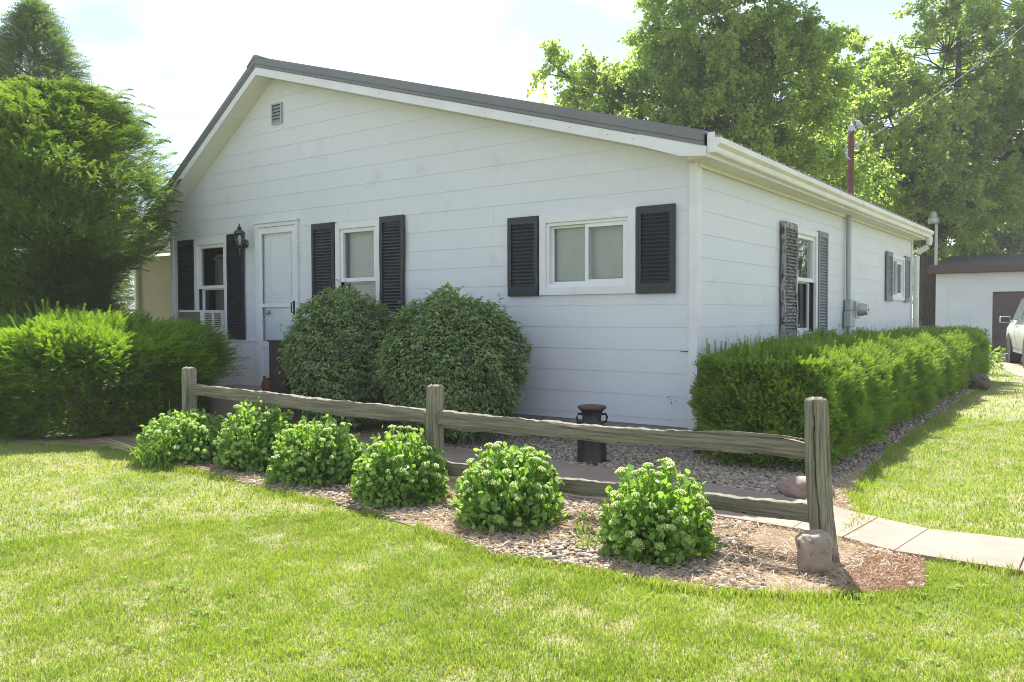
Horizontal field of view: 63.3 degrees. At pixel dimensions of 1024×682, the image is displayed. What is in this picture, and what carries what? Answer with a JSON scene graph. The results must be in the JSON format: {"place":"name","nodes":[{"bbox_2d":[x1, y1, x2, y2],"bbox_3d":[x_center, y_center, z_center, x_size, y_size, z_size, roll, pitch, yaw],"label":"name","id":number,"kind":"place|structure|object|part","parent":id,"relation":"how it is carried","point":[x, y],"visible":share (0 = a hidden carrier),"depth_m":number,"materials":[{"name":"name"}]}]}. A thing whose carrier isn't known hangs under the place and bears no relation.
{"place":"outdoors","nodes":[
{"label":"outdoors","id":0,"kind":"place"},
{"bbox_2d":[0,391,965,595],"bbox_3d":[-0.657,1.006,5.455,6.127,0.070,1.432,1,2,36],"label":"mulch bed","id":1,"kind":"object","parent":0,"point":[857,546],"depth_m":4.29,"materials":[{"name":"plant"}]},
{"bbox_2d":[0,296,248,440],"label":"spreading yew","id":2,"kind":"object","parent":1,"relation":"on","point":[160,354],"visible":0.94,"depth_m":8.41,"materials":[{"name":"green plant"}]},
{"bbox_2d":[129,408,230,467],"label":"sedum plant","id":3,"kind":"object","parent":1,"relation":"on","point":[199,430],"visible":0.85,"depth_m":6.78,"materials":[{"name":"green plant"}]},
{"bbox_2d":[157,384,321,423],"bbox_3d":[-3.281,0.763,10.076,1.750,0.320,1.149,1,2,36],"label":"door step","id":4,"kind":"object","parent":1,"relation":"on","point":[223,407],"depth_m":9.45,"materials":[{"name":"concrete"}]},
{"bbox_2d":[261,376,268,390],"bbox_3d":[-2.818,0.510,9.677,0.199,0.207,0.199,0,2,-9],"label":"rusty pot","id":5,"kind":"object","parent":4,"relation":"on","point":[265,384],"visible":0.43,"depth_m":9.59,"materials":[{"name":"brown metal"}]},
{"bbox_2d":[267,340,303,393],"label":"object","id":6,"kind":"object","parent":4,"relation":"on","point":[276,380],"visible":0.33,"depth_m":9.38,"materials":[{"name":"brown wood"}]},
{"bbox_2d":[213,395,293,473],"bbox_3d":[-2.031,0.737,6.667,0.706,0.603,0.713,1,2,36],"label":"sedum plant","id":7,"kind":"object","parent":1,"relation":"on","point":[239,446],"visible":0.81,"depth_m":6.49,"materials":[{"name":"green plant"}]},
{"bbox_2d":[255,471,276,485],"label":"grass tuft","id":8,"kind":"object","parent":1,"relation":"on","point":[269,482],"visible":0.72,"depth_m":5.94,"materials":[{"name":"green plant"}]},
{"bbox_2d":[265,414,361,487],"bbox_3d":[-1.428,0.794,6.137,0.737,0.516,0.762,1,2,36],"label":"sedum plant","id":9,"kind":"object","parent":1,"relation":"on","point":[304,455],"visible":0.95,"depth_m":5.94,"materials":[{"name":"green plant"}]},
{"bbox_2d":[276,278,400,429],"bbox_3d":[-1.797,0.141,8.887,1.442,1.638,1.290,1,2,36],"label":"round bush","id":10,"kind":"object","parent":1,"relation":"on","point":[340,383],"visible":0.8,"depth_m":8.53,"materials":[{"name":"green plant"}]},
{"bbox_2d":[348,424,449,508],"bbox_3d":[-0.744,0.804,5.460,0.656,0.530,0.659,0,2,-10],"label":"sedum plant","id":11,"kind":"object","parent":1,"relation":"on","point":[410,473],"visible":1,"depth_m":5.30,"materials":[{"name":"green plant"}]},
{"bbox_2d":[371,282,533,443],"bbox_3d":[-0.605,0.209,7.907,1.626,1.553,1.397,1,2,36],"label":"round bush","id":12,"kind":"object","parent":1,"relation":"on","point":[477,389],"visible":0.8,"depth_m":7.52,"materials":[{"name":"green plant"}]},
{"bbox_2d":[141,406,786,487],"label":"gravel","id":13,"kind":"structure","parent":1,"relation":"on","point":[653,454],"depth_m":7.00,"materials":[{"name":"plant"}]},
{"bbox_2d":[447,441,567,534],"bbox_3d":[-0.014,0.831,4.846,0.695,0.501,0.680,1,2,36],"label":"sedum plant","id":14,"kind":"object","parent":1,"relation":"on","point":[502,490],"visible":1,"depth_m":4.68,"materials":[{"name":"green plant"}]},
{"bbox_2d":[182,366,839,561],"bbox_3d":[-0.638,0.688,5.729,5.618,0.911,0.160,1,2,36],"label":"split rail fence","id":15,"kind":"object","parent":1,"relation":"on","point":[815,511],"visible":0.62,"depth_m":4.80,"materials":[{"name":"brown wood"}]},
{"bbox_2d":[570,514,595,534],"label":"grass tuft","id":16,"kind":"object","parent":1,"relation":"on","point":[587,528],"visible":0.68,"depth_m":4.55,"materials":[{"name":"green plant"}]},
{"bbox_2d":[573,525,597,549],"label":"grass tuft","id":17,"kind":"object","parent":1,"relation":"on","point":[588,540],"visible":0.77,"depth_m":4.31,"materials":[{"name":"green plant"}]},
{"bbox_2d":[573,506,597,522],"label":"grass tuft","id":18,"kind":"object","parent":1,"relation":"on","point":[584,517],"visible":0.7,"depth_m":4.81,"materials":[{"name":"green plant"}]},
{"bbox_2d":[444,433,862,510],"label":"gravel","id":19,"kind":"structure","parent":1,"relation":"on","point":[570,456],"depth_m":6.71,"materials":[{"name":"grey gravel"}]},
{"bbox_2d":[575,404,607,464],"bbox_3d":[0.657,0.768,6.829,0.248,0.478,0.248,1,2,36],"label":"milk can","id":20,"kind":"object","parent":19,"relation":"on","point":[591,451],"visible":0.74,"depth_m":6.75,"materials":[{"name":"black metal"}]},
{"bbox_2d":[595,457,722,568],"bbox_3d":[0.738,0.851,4.218,0.618,0.504,0.633,1,2,36],"label":"sedum plant","id":21,"kind":"object","parent":1,"relation":"on","point":[644,519],"visible":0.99,"depth_m":4.07,"materials":[{"name":"green plant"}]},
{"bbox_2d":[777,475,834,498],"bbox_3d":[1.946,0.984,5.501,0.362,0.180,0.213,0,2,16],"label":"rock","id":22,"kind":"object","parent":1,"relation":"on","point":[794,486],"visible":0.55,"depth_m":5.45,"materials":[{"name":"pink stone"}]},
{"bbox_2d":[795,529,833,574],"bbox_3d":[1.423,0.996,3.918,0.174,0.205,0.172,1,2,36],"label":"rock","id":23,"kind":"object","parent":1,"relation":"on","point":[814,549],"visible":0.97,"depth_m":3.86,"materials":[{"name":"grey stone"}]},
{"bbox_2d":[832,567,844,575],"bbox_3d":[1.511,1.073,3.853,0.061,0.047,0.064,1,2,36],"label":"rock","id":24,"kind":"object","parent":1,"relation":"on","point":[839,569],"visible":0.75,"depth_m":3.83,"materials":[{"name":"grey stone"}]},
{"bbox_2d":[687,320,993,469],"bbox_3d":[5.117,0.289,10.933,1.441,1.176,11.509,1,2,36],"label":"yew hedge","id":25,"kind":"object","parent":1,"relation":"on","point":[883,370],"visible":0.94,"depth_m":6.86,"materials":[{"name":"green plant"}]},
{"bbox_2d":[832,463,870,510],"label":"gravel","id":26,"kind":"structure","parent":1,"relation":"on","point":[835,495],"depth_m":5.74,"materials":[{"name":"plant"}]},
{"bbox_2d":[828,549,927,595],"bbox_3d":[1.721,1.066,3.801,0.359,0.045,0.814,1,2,36],"label":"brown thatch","id":27,"kind":"object","parent":1,"relation":"on","point":[907,572],"visible":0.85,"depth_m":3.81,"materials":[{"name":"brown plant"}]},
{"bbox_2d":[968,373,990,390],"bbox_3d":[7.534,0.669,13.396,0.327,0.318,0.344,1,2,36],"label":"rock","id":28,"kind":"object","parent":1,"relation":"on","point":[980,381],"visible":0.77,"depth_m":13.28,"materials":[{"name":"grey stone"}]},
{"bbox_2d":[0,361,1023,681],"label":"lawn ground","id":29,"kind":"structure","parent":0,"point":[978,402],"depth_m":3.66,"materials":[{"name":"green plant"}]},
{"bbox_2d":[0,0,135,316],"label":"evergreen tree","id":30,"kind":"object","parent":29,"relation":"on","point":[32,15],"visible":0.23,"depth_m":18.60,"materials":[{"name":"green plant"}]},
{"bbox_2d":[0,74,185,381],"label":"evergreen tree","id":31,"kind":"object","parent":29,"relation":"on","point":[59,116],"visible":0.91,"depth_m":10.71,"materials":[{"name":"green plant"}]},
{"bbox_2d":[105,435,187,468],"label":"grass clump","id":32,"kind":"object","parent":29,"relation":"on","point":[151,459],"visible":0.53,"depth_m":6.66,"materials":[{"name":"green plant"}]},
{"bbox_2d":[130,233,170,385],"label":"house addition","id":33,"kind":"structure","parent":29,"relation":"on","point":[152,291],"depth_m":14.89,"materials":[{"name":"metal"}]},
{"bbox_2d":[139,55,933,453],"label":"house","id":34,"kind":"structure","parent":29,"relation":"on","point":[611,267],"depth_m":8.71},
{"bbox_2d":[179,310,224,333],"bbox_3d":[-4.179,-0.256,11.199,0.543,0.315,0.354,1,2,36],"label":"air conditioner","id":35,"kind":"object","parent":34,"relation":"attached to","point":[217,316],"visible":0.65,"depth_m":11.05,"materials":[{"name":"white"}]},
{"bbox_2d":[194,238,227,337],"bbox_3d":[-3.954,-0.713,11.512,0.784,1.350,0.560,1,2,36],"label":"window","id":36,"kind":"structure","parent":34,"relation":"in","point":[210,274],"depth_m":11.53,"materials":[{"name":"plastic"}]},
{"bbox_2d":[234,223,247,255],"bbox_3d":[-3.477,-1.302,10.720,0.144,0.410,0.300,0,2,9],"label":"wall lantern","id":37,"kind":"object","parent":34,"relation":"attached to","point":[239,239],"depth_m":10.63,"materials":[{"name":"black metal"}]},
{"bbox_2d":[258,225,294,384],"bbox_3d":[-2.955,-0.431,10.492,0.728,2.020,0.089,1,2,40],"label":"storm door","id":38,"kind":"structure","parent":34,"relation":"in","point":[264,345],"depth_m":10.65,"materials":[{"name":"plastic"}]},
{"bbox_2d":[262,232,300,340],"bbox_3d":[-2.923,-0.432,10.536,0.728,2.020,0.046,1,2,36],"label":"inner door","id":39,"kind":"structure","parent":34,"relation":"in","point":[277,247],"depth_m":10.55,"materials":[{"name":"white paint"}]},
{"bbox_2d":[335,219,407,342],"bbox_3d":[-1.641,-0.690,9.813,0.764,1.390,0.560,1,2,36],"label":"window","id":40,"kind":"structure","parent":34,"relation":"in","point":[356,243],"depth_m":9.75,"materials":[{"name":"plastic"}]},
{"bbox_2d":[539,208,635,294],"bbox_3d":[0.844,-0.829,7.998,1.050,0.770,0.534,1,2,36],"label":"window","id":41,"kind":"structure","parent":34,"relation":"in","point":[593,252],"depth_m":7.84,"materials":[{"name":"plastic"}]},
{"bbox_2d":[751,227,817,337],"bbox_3d":[3.200,-0.649,9.732,0.560,1.285,0.864,1,2,36],"label":"window","id":42,"kind":"structure","parent":34,"relation":"in","point":[807,274],"depth_m":9.86,"materials":[{"name":"plastic"}]},
{"bbox_2d":[845,120,862,194],"bbox_3d":[4.443,-2.297,10.795,0.261,1.148,0.097,-1,2,-13],"label":"service mast","id":43,"kind":"object","parent":34,"relation":"attached to","point":[850,139],"visible":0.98,"depth_m":10.76,"materials":[{"name":"brown"}]},
{"bbox_2d":[859,25,1023,143],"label":"overhead cable","id":44,"kind":"object","parent":43,"relation":"attached to","point":[937,93],"visible":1,"depth_m":13.24,"materials":[{"name":"grey plastic"}]},
{"bbox_2d":[844,215,868,334],"bbox_3d":[4.570,-0.378,11.005,0.226,2.540,0.460,1,2,36],"label":"electric meter","id":45,"kind":"object","parent":34,"relation":"attached to","point":[854,310],"visible":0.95,"depth_m":10.91,"materials":[{"name":"grey metal"}]},
{"bbox_2d":[885,255,904,300],"bbox_3d":[6.069,-1.021,13.651,0.534,0.720,0.930,1,2,36],"label":"window","id":46,"kind":"structure","parent":34,"relation":"in","point":[898,262],"depth_m":13.75,"materials":[{"name":"plastic"}]},
{"bbox_2d":[115,438,1023,674],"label":"lawn weeds","id":47,"kind":"object","parent":29,"relation":"on","point":[796,657],"visible":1,"depth_m":3.39,"materials":[{"name":"green plant"}]},
{"bbox_2d":[526,0,904,205],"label":"maple tree","id":48,"kind":"object","parent":29,"relation":"on","point":[707,79],"visible":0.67,"depth_m":22.78,"materials":[{"name":"green plant"}]},
{"bbox_2d":[766,21,952,261],"bbox_3d":[14.559,-7.325,38.053,11.410,14.758,7.392,-1,2,-12],"label":"maple tree","id":49,"kind":"object","parent":29,"relation":"on","point":[942,253],"visible":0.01,"depth_m":36.54,"materials":[{"name":"green plant"}]},
{"bbox_2d":[804,0,1023,328],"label":"maple tree","id":50,"kind":"object","parent":29,"relation":"on","point":[956,179],"visible":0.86,"depth_m":28.81,"materials":[{"name":"green plant"}]},
{"bbox_2d":[912,171,1023,303],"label":"maple tree","id":51,"kind":"object","parent":29,"relation":"on","point":[1008,242],"visible":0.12,"depth_m":42.27,"materials":[{"name":"green plant"}]},
{"bbox_2d":[988,344,1007,373],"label":"leafy shrub","id":52,"kind":"object","parent":29,"relation":"on","point":[999,355],"visible":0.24,"depth_m":16.73,"materials":[{"name":"green plant"}]},
{"bbox_2d":[0,0,1023,318],"label":"sky","id":53,"kind":"structure","parent":0,"point":[182,59],"materials":[{"name":"white"}]},
{"bbox_2d":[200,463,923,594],"bbox_3d":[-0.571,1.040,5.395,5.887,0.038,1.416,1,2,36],"label":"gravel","id":54,"kind":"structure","parent":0,"point":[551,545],"depth_m":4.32,"materials":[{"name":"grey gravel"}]},
{"bbox_2d":[126,424,1023,574],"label":"path","id":55,"kind":"structure","parent":0,"point":[927,543],"depth_m":4.55,"materials":[{"name":"concrete"}]},
{"bbox_2d":[700,385,974,473],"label":"gravel","id":56,"kind":"structure","parent":0,"point":[902,427],"depth_m":8.02,"materials":[{"name":"grey gravel"}]},
{"bbox_2d":[927,253,1023,351],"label":"garage","id":57,"kind":"structure","parent":0,"point":[982,291],"depth_m":27.43,"materials":[{"name":"white paint"}]},
{"bbox_2d":[928,211,939,264],"bbox_3d":[14.359,-3.471,28.301,0.380,1.900,0.387,1,2,36],"label":"yard lamp","id":58,"kind":"object","parent":57,"relation":"on","point":[933,218],"visible":0.94,"depth_m":28.32,"materials":[{"name":"grey metal"}]},
{"bbox_2d":[992,292,1023,351],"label":"garage door","id":59,"kind":"structure","parent":57,"relation":"in","point":[1004,303],"depth_m":27.07,"materials":[{"name":"brown metal"}]},
{"bbox_2d":[989,352,1023,376],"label":"driveway","id":60,"kind":"structure","parent":0,"point":[1017,369],"depth_m":19.39,"materials":[{"name":"beige concrete"}]},
{"bbox_2d":[1000,298,1023,367],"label":"parked car","id":61,"kind":"object","parent":60,"relation":"on","point":[1015,341],"visible":0.97,"depth_m":20.18,"materials":[{"name":"grey paint"}]},
{"bbox_3d":[11.842,-0.744,19.240,0.148,0.540,2.450,1,2,24],"label":"side window","id":62,"kind":"part","parent":61,"relation":"part of","materials":[{"name":"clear glass"}]}
]}

